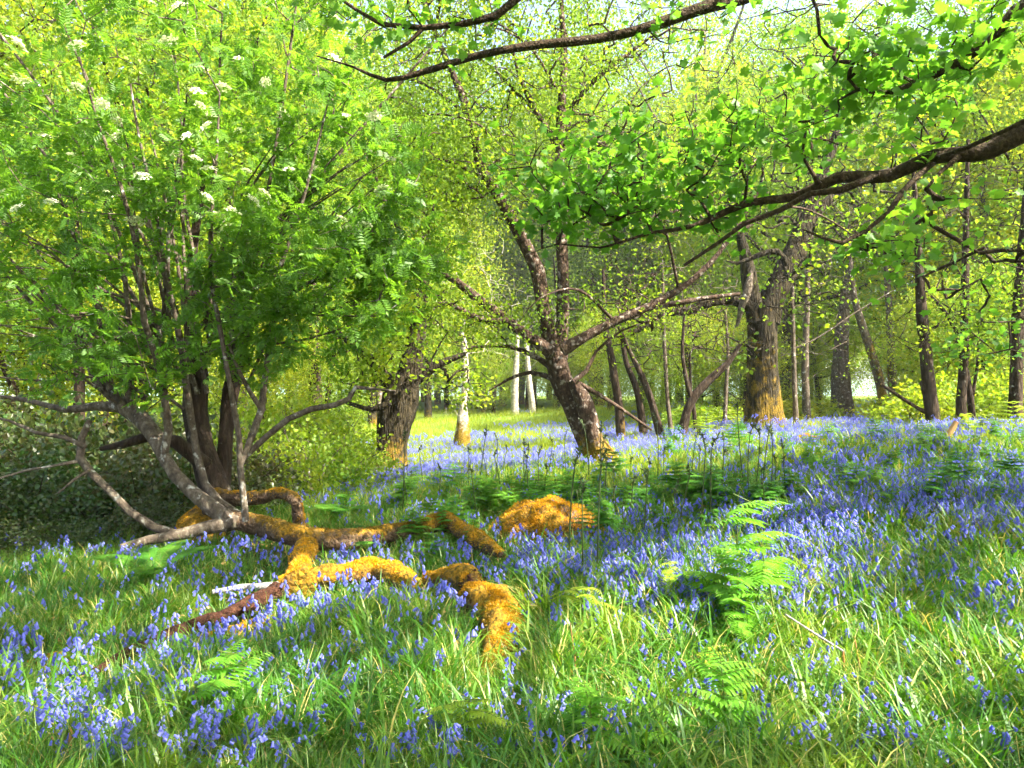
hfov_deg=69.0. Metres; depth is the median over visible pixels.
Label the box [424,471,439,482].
bracken fern
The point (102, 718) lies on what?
bluebell
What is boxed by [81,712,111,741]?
bluebell
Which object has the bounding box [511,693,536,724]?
bluebell
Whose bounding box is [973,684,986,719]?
bluebell
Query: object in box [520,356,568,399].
hazel tree
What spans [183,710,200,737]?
bluebell
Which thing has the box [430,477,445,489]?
bracken fern
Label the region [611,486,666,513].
bracken fern
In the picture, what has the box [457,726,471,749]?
bluebell
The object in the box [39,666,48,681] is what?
bluebell
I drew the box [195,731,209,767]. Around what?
bluebell
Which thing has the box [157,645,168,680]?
bluebell
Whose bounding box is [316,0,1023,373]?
sycamore tree
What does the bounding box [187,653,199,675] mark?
bluebell
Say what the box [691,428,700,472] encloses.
fern stalk
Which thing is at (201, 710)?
bluebell
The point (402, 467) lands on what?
fern stalk
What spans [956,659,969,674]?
bluebell
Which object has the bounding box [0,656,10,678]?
bluebell
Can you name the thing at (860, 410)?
undergrowth bush
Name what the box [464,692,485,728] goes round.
bluebell
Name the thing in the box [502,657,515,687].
bluebell
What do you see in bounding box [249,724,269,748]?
bluebell
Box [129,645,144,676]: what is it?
bluebell
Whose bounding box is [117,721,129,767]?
bluebell
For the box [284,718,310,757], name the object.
bluebell
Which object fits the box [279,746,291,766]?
bluebell
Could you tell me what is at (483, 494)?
bracken fern
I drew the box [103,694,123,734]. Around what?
bluebell
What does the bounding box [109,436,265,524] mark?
bramble bush
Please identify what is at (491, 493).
bracken fern
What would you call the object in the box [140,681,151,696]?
bluebell
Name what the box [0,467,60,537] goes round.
bramble bush
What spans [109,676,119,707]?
bluebell
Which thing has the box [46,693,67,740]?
bluebell
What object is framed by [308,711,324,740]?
bluebell
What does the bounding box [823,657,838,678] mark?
bluebell
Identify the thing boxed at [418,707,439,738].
bluebell
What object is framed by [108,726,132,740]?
bluebell
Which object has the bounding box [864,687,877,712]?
bluebell
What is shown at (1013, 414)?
bracken fern
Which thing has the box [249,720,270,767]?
bluebell
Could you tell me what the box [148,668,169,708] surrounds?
bluebell
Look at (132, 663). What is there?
bluebell
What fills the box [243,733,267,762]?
bluebell
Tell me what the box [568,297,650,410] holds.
hazel tree
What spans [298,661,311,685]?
bluebell
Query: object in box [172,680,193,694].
bluebell
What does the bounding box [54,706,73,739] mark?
bluebell
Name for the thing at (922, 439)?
bracken fern
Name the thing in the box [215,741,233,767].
bluebell
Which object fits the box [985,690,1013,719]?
bluebell
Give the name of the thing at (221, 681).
bracken fern
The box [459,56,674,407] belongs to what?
birch tree
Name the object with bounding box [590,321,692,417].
hazel tree
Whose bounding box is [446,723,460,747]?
bluebell
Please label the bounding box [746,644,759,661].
bluebell
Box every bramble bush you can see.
[0,374,105,476]
[0,399,60,483]
[0,411,146,505]
[0,441,129,533]
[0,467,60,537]
[0,509,70,561]
[7,390,186,478]
[23,467,168,536]
[43,515,128,558]
[45,440,195,528]
[90,399,257,483]
[97,489,193,545]
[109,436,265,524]
[178,440,312,512]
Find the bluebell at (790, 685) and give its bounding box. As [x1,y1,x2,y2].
[780,676,801,700]
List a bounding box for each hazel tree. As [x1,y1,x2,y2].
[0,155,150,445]
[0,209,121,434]
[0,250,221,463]
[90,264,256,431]
[153,294,297,430]
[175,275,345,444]
[247,342,356,421]
[272,313,379,433]
[322,361,365,400]
[360,345,424,409]
[392,350,451,401]
[419,320,484,408]
[423,325,508,401]
[458,340,525,414]
[469,333,544,400]
[482,340,549,400]
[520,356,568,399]
[523,347,589,410]
[542,327,608,394]
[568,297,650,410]
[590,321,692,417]
[615,317,692,404]
[630,296,746,419]
[667,288,746,413]
[688,309,800,417]
[692,309,739,403]
[738,317,832,403]
[778,312,876,415]
[798,289,882,401]
[813,319,874,397]
[854,302,971,407]
[867,266,1010,400]
[868,336,919,389]
[900,273,1023,402]
[936,231,1017,386]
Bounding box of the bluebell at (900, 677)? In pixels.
[897,675,911,719]
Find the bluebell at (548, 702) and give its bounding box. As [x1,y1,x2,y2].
[539,693,553,716]
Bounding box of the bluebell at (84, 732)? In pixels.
[72,729,108,749]
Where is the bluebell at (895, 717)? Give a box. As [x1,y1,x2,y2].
[890,694,906,718]
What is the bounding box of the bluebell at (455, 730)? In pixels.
[439,726,456,745]
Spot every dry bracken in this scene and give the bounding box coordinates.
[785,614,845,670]
[795,433,824,443]
[854,637,860,669]
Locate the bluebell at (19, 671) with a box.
[14,669,28,689]
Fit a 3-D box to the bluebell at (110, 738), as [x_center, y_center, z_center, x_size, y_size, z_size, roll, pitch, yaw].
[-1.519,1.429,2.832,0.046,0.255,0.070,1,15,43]
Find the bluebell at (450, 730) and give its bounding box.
[440,723,456,747]
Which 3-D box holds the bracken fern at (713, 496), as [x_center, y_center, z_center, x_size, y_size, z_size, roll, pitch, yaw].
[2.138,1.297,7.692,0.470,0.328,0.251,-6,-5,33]
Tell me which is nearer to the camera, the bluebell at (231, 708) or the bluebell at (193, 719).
the bluebell at (193, 719)
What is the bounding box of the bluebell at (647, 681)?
[638,676,658,704]
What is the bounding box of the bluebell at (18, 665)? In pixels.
[0,656,20,700]
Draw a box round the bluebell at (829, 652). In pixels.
[826,641,837,676]
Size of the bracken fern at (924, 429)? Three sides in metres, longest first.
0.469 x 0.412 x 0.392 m
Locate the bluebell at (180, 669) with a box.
[169,664,189,692]
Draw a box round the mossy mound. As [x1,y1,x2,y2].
[488,495,604,545]
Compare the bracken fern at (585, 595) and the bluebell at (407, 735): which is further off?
the bracken fern at (585, 595)
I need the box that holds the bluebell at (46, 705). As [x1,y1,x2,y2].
[43,702,63,722]
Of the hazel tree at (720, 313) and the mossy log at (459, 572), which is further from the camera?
the hazel tree at (720, 313)
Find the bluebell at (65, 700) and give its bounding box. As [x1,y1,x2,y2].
[56,692,76,727]
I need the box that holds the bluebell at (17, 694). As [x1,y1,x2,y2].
[13,693,32,709]
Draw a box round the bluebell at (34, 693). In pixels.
[23,682,45,705]
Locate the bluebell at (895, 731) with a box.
[891,720,899,748]
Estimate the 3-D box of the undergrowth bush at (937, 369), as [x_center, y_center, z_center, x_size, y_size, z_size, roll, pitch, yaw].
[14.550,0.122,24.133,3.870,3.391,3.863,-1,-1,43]
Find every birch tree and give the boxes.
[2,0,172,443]
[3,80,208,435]
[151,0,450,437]
[228,1,424,422]
[325,0,878,461]
[333,62,471,418]
[412,80,536,408]
[428,217,507,448]
[438,31,631,408]
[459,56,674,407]
[468,272,533,415]
[487,34,673,406]
[511,277,582,413]
[568,104,669,400]
[570,222,687,437]
[575,61,752,406]
[584,89,691,404]
[585,249,704,435]
[599,243,708,440]
[624,233,707,433]
[655,86,820,402]
[657,250,773,437]
[659,242,754,433]
[667,2,940,416]
[672,231,751,423]
[742,199,869,419]
[745,182,893,423]
[819,112,974,372]
[924,0,1023,305]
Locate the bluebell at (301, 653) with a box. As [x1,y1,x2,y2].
[293,645,302,661]
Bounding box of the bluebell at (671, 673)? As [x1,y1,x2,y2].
[663,666,681,685]
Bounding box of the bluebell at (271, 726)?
[250,724,273,741]
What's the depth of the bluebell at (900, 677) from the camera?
3.22 m
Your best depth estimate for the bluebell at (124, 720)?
2.95 m
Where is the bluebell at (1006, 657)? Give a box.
[1005,653,1019,665]
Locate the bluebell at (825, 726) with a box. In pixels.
[812,721,837,753]
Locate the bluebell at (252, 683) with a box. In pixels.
[250,681,266,699]
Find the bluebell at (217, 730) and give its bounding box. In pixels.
[204,726,220,747]
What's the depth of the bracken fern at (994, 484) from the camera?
7.01 m
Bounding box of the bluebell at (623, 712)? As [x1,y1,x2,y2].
[615,698,630,731]
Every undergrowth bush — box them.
[646,402,716,426]
[689,400,743,427]
[781,395,819,418]
[783,393,848,423]
[843,385,914,420]
[857,381,967,424]
[863,365,918,410]
[876,359,1004,419]
[897,355,995,406]
[940,383,1023,420]
[941,366,1008,409]
[971,357,1023,415]
[976,375,1023,420]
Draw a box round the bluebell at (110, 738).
[96,734,116,750]
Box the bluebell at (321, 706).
[312,703,327,723]
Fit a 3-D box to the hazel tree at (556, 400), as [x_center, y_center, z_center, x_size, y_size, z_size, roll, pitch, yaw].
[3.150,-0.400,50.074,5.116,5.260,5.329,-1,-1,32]
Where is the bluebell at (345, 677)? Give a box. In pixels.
[342,672,353,691]
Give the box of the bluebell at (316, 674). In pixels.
[306,663,319,705]
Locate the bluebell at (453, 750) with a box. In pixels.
[447,744,456,766]
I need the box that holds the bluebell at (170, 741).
[161,731,185,766]
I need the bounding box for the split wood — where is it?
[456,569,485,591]
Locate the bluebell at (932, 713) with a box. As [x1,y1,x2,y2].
[930,711,953,744]
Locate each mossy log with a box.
[27,651,68,667]
[198,614,272,639]
[277,556,421,589]
[282,536,318,597]
[419,511,505,557]
[422,563,482,595]
[458,580,525,674]
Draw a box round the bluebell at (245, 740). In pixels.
[239,720,251,765]
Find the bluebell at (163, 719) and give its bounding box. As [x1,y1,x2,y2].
[156,706,176,751]
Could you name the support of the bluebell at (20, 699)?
on the ground at (473, 412)
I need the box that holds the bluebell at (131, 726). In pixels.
[119,712,140,757]
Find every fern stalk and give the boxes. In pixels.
[400,461,407,508]
[401,430,407,508]
[437,463,441,499]
[467,447,471,481]
[467,464,478,523]
[478,424,488,491]
[492,449,499,481]
[493,433,498,481]
[522,437,527,482]
[522,450,529,497]
[537,443,542,494]
[544,463,548,491]
[564,429,567,471]
[568,444,583,550]
[575,486,580,507]
[579,419,589,480]
[579,474,588,578]
[596,445,611,567]
[597,434,607,494]
[598,421,603,494]
[601,442,605,484]
[611,464,614,513]
[612,485,616,519]
[628,475,637,515]
[640,463,649,529]
[645,457,651,495]
[651,413,658,478]
[672,479,682,543]
[677,464,693,533]
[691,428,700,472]
[699,431,706,524]
[710,432,719,509]
[721,432,726,484]
[721,448,727,484]
[733,402,743,483]
[734,511,739,551]
[747,423,755,488]
[754,423,761,480]
[760,464,766,488]
[760,476,765,516]
[763,425,772,476]
[765,424,773,483]
[773,455,777,485]
[780,439,784,486]
[780,454,786,492]
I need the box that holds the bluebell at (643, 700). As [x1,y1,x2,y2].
[636,693,655,714]
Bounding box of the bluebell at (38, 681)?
[35,675,44,705]
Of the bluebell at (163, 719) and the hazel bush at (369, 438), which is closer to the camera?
the bluebell at (163, 719)
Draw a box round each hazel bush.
[209,387,318,478]
[234,384,368,484]
[234,424,342,500]
[255,412,382,494]
[266,386,376,457]
[287,398,394,473]
[296,426,402,492]
[340,446,402,477]
[341,416,376,452]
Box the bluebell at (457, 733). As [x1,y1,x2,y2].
[436,731,460,755]
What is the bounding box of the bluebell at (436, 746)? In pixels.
[435,740,463,760]
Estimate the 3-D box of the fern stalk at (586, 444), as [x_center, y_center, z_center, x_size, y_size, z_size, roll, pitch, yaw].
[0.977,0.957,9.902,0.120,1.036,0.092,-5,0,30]
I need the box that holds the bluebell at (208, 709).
[200,691,225,757]
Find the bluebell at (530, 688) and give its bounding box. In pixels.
[524,685,534,709]
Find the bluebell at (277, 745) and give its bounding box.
[260,736,285,767]
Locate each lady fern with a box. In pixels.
[82,539,224,579]
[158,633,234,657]
[304,504,373,518]
[354,524,374,549]
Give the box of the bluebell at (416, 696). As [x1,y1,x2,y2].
[404,686,419,721]
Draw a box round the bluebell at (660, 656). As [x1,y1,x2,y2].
[656,653,666,676]
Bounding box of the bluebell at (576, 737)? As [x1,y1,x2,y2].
[572,734,590,760]
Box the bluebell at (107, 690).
[103,672,122,695]
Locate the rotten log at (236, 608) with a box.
[91,581,284,675]
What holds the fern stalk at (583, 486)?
on the ground at (473, 412)
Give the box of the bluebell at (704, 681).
[702,678,718,697]
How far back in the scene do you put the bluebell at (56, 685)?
3.43 m
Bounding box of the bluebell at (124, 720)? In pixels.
[116,717,128,737]
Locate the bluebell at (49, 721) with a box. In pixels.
[40,713,68,739]
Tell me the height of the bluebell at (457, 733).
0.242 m
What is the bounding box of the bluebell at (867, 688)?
[859,681,876,720]
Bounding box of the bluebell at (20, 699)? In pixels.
[4,694,31,716]
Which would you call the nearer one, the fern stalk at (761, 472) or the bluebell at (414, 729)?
the bluebell at (414, 729)
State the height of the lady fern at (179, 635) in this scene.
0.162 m
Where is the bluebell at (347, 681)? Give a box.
[339,668,360,701]
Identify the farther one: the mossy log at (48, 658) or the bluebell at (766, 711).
the mossy log at (48, 658)
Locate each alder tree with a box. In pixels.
[833,147,1019,423]
[890,134,1023,420]
[936,102,1023,421]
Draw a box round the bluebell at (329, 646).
[320,643,338,663]
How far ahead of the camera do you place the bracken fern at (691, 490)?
8.23 m
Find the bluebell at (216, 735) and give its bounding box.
[205,725,219,767]
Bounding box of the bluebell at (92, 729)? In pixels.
[75,713,97,764]
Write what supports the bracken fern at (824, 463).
on the ground at (473, 412)
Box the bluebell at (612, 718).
[604,714,618,733]
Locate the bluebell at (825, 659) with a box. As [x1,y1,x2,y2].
[816,655,827,669]
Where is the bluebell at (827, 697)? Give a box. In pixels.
[810,685,836,729]
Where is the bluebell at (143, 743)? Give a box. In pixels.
[132,738,153,754]
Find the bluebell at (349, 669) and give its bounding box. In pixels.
[344,660,353,686]
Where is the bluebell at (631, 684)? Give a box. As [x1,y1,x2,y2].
[626,682,636,697]
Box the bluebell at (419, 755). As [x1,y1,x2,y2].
[412,747,424,762]
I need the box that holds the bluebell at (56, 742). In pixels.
[48,739,72,766]
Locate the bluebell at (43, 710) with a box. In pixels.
[38,696,54,741]
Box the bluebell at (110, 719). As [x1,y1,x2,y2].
[105,716,123,727]
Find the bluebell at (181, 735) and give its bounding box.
[171,732,184,766]
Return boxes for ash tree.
[0,0,130,359]
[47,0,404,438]
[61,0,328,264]
[239,0,406,300]
[336,0,500,260]
[434,136,453,403]
[437,41,611,405]
[442,121,545,412]
[494,140,552,403]
[514,0,668,404]
[610,0,834,402]
[616,38,791,404]
[710,0,958,383]
[739,0,924,370]
[792,151,944,415]
[819,0,1023,382]
[821,151,975,398]
[927,0,1023,319]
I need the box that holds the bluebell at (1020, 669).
[1007,664,1023,687]
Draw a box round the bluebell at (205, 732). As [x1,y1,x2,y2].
[193,727,210,766]
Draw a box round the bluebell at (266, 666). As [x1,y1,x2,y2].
[260,656,273,673]
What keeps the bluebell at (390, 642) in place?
on the ground at (473, 412)
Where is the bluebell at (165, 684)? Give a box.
[155,682,170,703]
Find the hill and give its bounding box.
[0,369,898,395]
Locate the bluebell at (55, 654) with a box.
[47,647,69,689]
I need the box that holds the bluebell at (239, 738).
[225,733,245,751]
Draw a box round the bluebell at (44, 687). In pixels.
[37,686,55,700]
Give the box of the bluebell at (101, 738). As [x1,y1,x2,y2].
[95,728,107,760]
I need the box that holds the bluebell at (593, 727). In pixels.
[581,710,596,749]
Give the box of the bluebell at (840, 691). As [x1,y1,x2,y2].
[826,685,842,711]
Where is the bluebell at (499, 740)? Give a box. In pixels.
[493,737,501,751]
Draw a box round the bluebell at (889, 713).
[884,702,895,738]
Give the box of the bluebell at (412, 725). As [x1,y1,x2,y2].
[406,719,421,764]
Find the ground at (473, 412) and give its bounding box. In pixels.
[1,396,1023,764]
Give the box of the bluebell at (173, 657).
[162,648,176,669]
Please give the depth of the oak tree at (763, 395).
19.61 m
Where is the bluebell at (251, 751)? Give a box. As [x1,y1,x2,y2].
[240,736,261,767]
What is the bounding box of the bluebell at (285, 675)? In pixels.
[282,669,289,689]
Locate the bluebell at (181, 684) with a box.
[164,672,190,707]
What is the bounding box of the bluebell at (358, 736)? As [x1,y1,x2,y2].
[356,733,377,762]
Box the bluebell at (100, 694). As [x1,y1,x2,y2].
[82,686,104,714]
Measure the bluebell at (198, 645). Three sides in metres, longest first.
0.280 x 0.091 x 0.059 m
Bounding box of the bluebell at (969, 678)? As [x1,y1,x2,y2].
[967,676,985,691]
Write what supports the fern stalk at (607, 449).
on the ground at (473, 412)
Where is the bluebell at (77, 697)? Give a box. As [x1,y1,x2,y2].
[66,695,94,718]
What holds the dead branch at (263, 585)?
attached to the rotten log at (236, 608)
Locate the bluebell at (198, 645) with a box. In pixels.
[192,642,206,654]
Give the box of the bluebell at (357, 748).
[356,746,366,762]
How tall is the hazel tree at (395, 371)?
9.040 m
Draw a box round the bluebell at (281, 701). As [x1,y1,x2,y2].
[278,689,290,723]
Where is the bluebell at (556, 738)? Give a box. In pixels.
[546,728,568,761]
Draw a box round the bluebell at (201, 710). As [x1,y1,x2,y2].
[190,700,203,749]
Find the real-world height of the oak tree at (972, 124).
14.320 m
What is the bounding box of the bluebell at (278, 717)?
[270,704,289,748]
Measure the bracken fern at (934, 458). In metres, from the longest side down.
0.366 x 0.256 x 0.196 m
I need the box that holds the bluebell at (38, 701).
[25,698,42,740]
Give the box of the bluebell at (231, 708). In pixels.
[221,699,234,734]
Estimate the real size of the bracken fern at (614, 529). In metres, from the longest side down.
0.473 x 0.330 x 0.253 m
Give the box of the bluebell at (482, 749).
[476,742,490,760]
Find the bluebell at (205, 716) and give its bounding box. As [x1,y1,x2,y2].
[192,712,214,731]
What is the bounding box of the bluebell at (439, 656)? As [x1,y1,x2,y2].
[433,648,443,677]
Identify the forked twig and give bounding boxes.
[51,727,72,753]
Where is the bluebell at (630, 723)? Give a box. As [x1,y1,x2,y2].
[612,722,631,755]
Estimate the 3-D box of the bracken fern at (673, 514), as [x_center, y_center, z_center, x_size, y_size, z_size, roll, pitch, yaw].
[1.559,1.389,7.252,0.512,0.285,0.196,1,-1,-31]
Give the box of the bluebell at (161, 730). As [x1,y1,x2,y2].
[157,726,171,757]
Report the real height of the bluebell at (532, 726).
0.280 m
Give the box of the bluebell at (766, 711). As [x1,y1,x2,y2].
[756,703,775,738]
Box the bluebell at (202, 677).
[200,675,223,702]
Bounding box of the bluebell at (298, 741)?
[285,735,307,756]
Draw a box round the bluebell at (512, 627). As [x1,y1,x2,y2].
[507,622,518,650]
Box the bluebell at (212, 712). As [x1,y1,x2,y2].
[209,704,220,751]
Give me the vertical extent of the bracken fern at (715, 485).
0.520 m
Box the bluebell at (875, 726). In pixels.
[870,723,885,747]
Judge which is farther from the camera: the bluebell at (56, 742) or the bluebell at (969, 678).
the bluebell at (969, 678)
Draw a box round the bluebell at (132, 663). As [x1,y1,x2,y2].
[122,657,133,675]
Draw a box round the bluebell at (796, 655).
[789,651,802,671]
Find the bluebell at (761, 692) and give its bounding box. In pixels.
[751,685,764,704]
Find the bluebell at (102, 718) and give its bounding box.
[95,710,111,735]
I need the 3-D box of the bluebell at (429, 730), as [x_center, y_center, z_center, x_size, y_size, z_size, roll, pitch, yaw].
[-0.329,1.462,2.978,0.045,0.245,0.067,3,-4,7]
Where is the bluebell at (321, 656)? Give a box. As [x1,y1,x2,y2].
[317,652,331,670]
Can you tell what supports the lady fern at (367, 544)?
on the ground at (473, 412)
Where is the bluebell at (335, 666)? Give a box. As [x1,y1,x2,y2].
[331,660,338,678]
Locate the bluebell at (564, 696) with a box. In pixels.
[556,690,571,708]
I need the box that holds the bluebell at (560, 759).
[553,747,565,761]
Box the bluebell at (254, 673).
[241,667,262,681]
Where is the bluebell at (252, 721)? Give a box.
[249,718,259,737]
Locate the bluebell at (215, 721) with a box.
[204,712,222,759]
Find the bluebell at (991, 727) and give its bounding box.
[989,725,1014,759]
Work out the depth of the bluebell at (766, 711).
2.96 m
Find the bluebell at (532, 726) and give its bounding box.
[528,721,543,761]
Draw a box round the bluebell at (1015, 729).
[993,727,1018,756]
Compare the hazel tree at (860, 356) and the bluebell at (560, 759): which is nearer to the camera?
the bluebell at (560, 759)
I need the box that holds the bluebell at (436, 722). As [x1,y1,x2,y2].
[428,719,446,729]
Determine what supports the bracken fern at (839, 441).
on the ground at (473, 412)
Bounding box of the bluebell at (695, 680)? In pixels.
[680,678,696,703]
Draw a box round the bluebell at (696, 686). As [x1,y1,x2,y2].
[688,682,700,697]
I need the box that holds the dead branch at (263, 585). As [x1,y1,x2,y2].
[212,581,278,593]
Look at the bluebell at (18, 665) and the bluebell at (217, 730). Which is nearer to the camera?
the bluebell at (217, 730)
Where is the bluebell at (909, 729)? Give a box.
[898,725,917,762]
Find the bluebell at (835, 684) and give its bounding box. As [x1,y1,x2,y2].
[832,672,855,694]
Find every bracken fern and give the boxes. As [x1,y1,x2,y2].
[146,639,284,746]
[321,494,364,517]
[327,475,352,487]
[334,487,358,498]
[381,492,422,509]
[388,478,417,499]
[390,478,418,507]
[395,502,433,545]
[404,465,420,480]
[410,532,459,566]
[417,698,530,742]
[418,492,445,511]
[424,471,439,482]
[429,504,452,540]
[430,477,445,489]
[431,462,471,493]
[438,494,468,523]
[439,483,449,499]
[445,499,478,534]
[448,492,484,511]
[452,527,494,557]
[454,493,481,510]
[455,505,479,521]
[460,475,497,513]
[468,475,487,491]
[469,479,500,505]
[470,478,508,517]
[484,490,498,510]
[484,495,499,515]
[488,486,522,513]
[498,474,517,488]
[507,476,532,496]
[509,489,516,502]
[511,490,543,504]
[518,471,549,492]
[521,481,554,500]
[526,676,680,767]
[529,473,565,496]
[534,475,569,499]
[547,477,575,497]
[547,585,627,620]
[552,474,562,485]
[556,469,578,489]
[559,468,579,483]
[564,483,603,499]
[566,478,592,503]
[571,503,615,536]
[577,488,598,509]
[587,469,604,480]
[588,487,630,505]
[591,496,635,538]
[592,517,622,539]
[594,451,634,483]
[611,481,629,495]
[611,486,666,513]
[615,485,642,501]
[637,505,664,528]
[641,477,670,500]
[642,467,656,483]
[646,489,669,501]
[647,647,811,757]
[648,488,673,508]
[653,461,693,497]
[654,513,689,531]
[655,559,680,594]
[656,427,682,439]
[656,461,705,497]
[666,438,683,452]
[668,541,772,611]
[669,425,683,439]
[671,434,685,442]
[674,640,737,688]
[680,470,704,498]
[680,472,708,489]
[684,493,708,511]
[685,479,713,498]
[686,500,708,517]
[689,480,720,501]
[689,513,706,535]
[690,417,704,430]
[693,416,716,432]
[696,464,745,507]
[699,492,719,511]
[700,465,721,481]
[701,509,718,529]
[701,574,771,647]
[703,494,729,515]
[708,493,803,625]
[714,493,746,515]
[719,468,754,492]
[720,438,747,454]
[721,423,752,452]
[724,485,737,508]
[736,483,769,510]
[742,479,778,499]
[745,477,788,507]
[746,435,758,445]
[752,470,778,485]
[760,481,788,499]
[764,478,788,499]
[776,466,817,496]
[780,442,795,457]
[781,469,808,499]
[797,433,826,451]
[798,443,818,465]
[804,453,833,475]
[807,446,837,466]
[811,474,829,486]
[818,421,841,441]
[824,464,859,482]
[828,433,858,448]
[834,460,870,489]
[852,443,876,457]
[861,418,894,436]
[864,466,890,489]
[865,441,882,454]
[874,492,890,511]
[879,445,908,465]
[879,488,921,509]
[882,459,900,471]
[889,407,899,422]
[901,438,924,453]
[908,430,938,449]
[914,422,939,437]
[918,431,940,443]
[918,466,957,499]
[919,457,962,481]
[921,444,936,457]
[926,457,940,464]
[929,433,951,448]
[932,453,988,484]
[936,433,957,449]
[941,457,973,477]
[946,443,972,465]
[959,413,974,427]
[959,416,978,430]
[964,434,984,442]
[973,413,1003,429]
[973,444,1001,461]
[986,457,1015,474]
[986,478,1009,500]
[988,419,1012,439]
[991,450,1023,474]
[994,400,1023,428]
[1010,427,1023,441]
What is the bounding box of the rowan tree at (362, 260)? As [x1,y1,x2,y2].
[0,0,473,551]
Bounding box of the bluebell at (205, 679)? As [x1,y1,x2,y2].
[202,677,223,709]
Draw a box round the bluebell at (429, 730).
[425,716,436,755]
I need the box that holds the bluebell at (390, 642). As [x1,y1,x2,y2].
[383,641,391,666]
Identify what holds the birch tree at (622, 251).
on the ground at (473, 412)
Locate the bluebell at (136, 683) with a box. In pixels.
[118,681,138,707]
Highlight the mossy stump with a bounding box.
[175,505,225,544]
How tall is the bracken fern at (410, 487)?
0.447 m
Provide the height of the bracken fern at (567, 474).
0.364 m
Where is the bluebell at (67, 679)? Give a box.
[64,676,82,704]
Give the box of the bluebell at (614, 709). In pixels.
[605,703,616,726]
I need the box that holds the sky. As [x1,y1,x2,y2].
[5,0,1020,389]
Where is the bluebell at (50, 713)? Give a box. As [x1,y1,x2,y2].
[32,708,59,754]
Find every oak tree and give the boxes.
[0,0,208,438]
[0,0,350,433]
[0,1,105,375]
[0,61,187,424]
[294,224,507,470]
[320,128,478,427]
[322,314,405,436]
[366,184,515,418]
[478,186,629,382]
[597,175,766,401]
[628,0,980,428]
[645,94,852,409]
[762,203,876,397]
[789,203,884,417]
[821,23,1023,373]
[852,291,900,381]
[856,259,936,375]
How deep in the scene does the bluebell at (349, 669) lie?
3.54 m
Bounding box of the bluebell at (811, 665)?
[803,654,814,684]
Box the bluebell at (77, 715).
[71,705,82,734]
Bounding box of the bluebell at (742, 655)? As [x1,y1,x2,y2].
[735,638,747,657]
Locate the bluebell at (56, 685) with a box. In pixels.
[54,681,70,693]
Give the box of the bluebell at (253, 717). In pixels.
[243,712,259,748]
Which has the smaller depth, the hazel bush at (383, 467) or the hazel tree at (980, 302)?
the hazel bush at (383, 467)
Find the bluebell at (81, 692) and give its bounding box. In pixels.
[75,688,86,707]
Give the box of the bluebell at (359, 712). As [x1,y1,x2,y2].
[351,706,368,756]
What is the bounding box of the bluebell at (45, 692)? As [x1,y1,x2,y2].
[42,690,69,714]
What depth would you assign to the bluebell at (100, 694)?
3.06 m
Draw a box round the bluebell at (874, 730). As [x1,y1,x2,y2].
[850,729,885,751]
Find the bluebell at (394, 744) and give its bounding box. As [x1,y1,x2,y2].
[389,736,408,758]
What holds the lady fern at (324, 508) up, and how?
on the ground at (473, 412)
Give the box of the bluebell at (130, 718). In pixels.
[113,716,133,737]
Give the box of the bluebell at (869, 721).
[856,712,879,744]
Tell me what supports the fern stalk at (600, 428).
on the ground at (473, 412)
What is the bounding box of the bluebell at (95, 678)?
[89,668,100,691]
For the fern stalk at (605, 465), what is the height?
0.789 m
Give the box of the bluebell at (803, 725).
[784,722,807,747]
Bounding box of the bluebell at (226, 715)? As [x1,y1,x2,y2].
[221,709,231,724]
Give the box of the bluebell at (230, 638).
[227,635,238,652]
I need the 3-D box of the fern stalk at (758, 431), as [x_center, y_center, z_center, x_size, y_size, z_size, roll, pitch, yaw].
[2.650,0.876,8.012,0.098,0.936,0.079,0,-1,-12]
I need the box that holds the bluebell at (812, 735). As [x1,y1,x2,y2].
[799,724,824,744]
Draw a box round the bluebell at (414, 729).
[405,728,418,757]
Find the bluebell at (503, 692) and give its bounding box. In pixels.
[497,683,512,711]
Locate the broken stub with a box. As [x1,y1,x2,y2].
[946,421,958,437]
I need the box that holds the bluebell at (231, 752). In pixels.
[220,747,248,767]
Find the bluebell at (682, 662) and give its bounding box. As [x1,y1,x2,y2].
[671,651,687,687]
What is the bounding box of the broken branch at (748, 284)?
[735,267,753,327]
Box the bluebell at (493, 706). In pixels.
[490,701,510,724]
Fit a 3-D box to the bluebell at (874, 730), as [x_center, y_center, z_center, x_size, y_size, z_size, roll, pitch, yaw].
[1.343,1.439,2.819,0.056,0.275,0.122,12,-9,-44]
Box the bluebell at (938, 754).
[937,749,954,766]
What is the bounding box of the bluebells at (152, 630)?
[0,400,1023,686]
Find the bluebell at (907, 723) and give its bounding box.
[894,720,921,749]
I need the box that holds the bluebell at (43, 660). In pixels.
[35,650,47,682]
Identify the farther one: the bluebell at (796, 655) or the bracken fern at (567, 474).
the bracken fern at (567, 474)
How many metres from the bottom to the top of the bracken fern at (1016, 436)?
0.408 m
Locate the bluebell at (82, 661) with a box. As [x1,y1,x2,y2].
[71,659,86,689]
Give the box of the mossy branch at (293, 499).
[214,486,305,525]
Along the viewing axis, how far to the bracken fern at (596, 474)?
9.73 m
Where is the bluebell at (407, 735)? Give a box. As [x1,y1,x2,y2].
[397,732,411,754]
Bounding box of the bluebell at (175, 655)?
[167,651,186,671]
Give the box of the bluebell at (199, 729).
[186,723,210,765]
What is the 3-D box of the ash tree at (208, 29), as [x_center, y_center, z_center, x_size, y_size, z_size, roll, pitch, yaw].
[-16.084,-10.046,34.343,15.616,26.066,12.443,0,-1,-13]

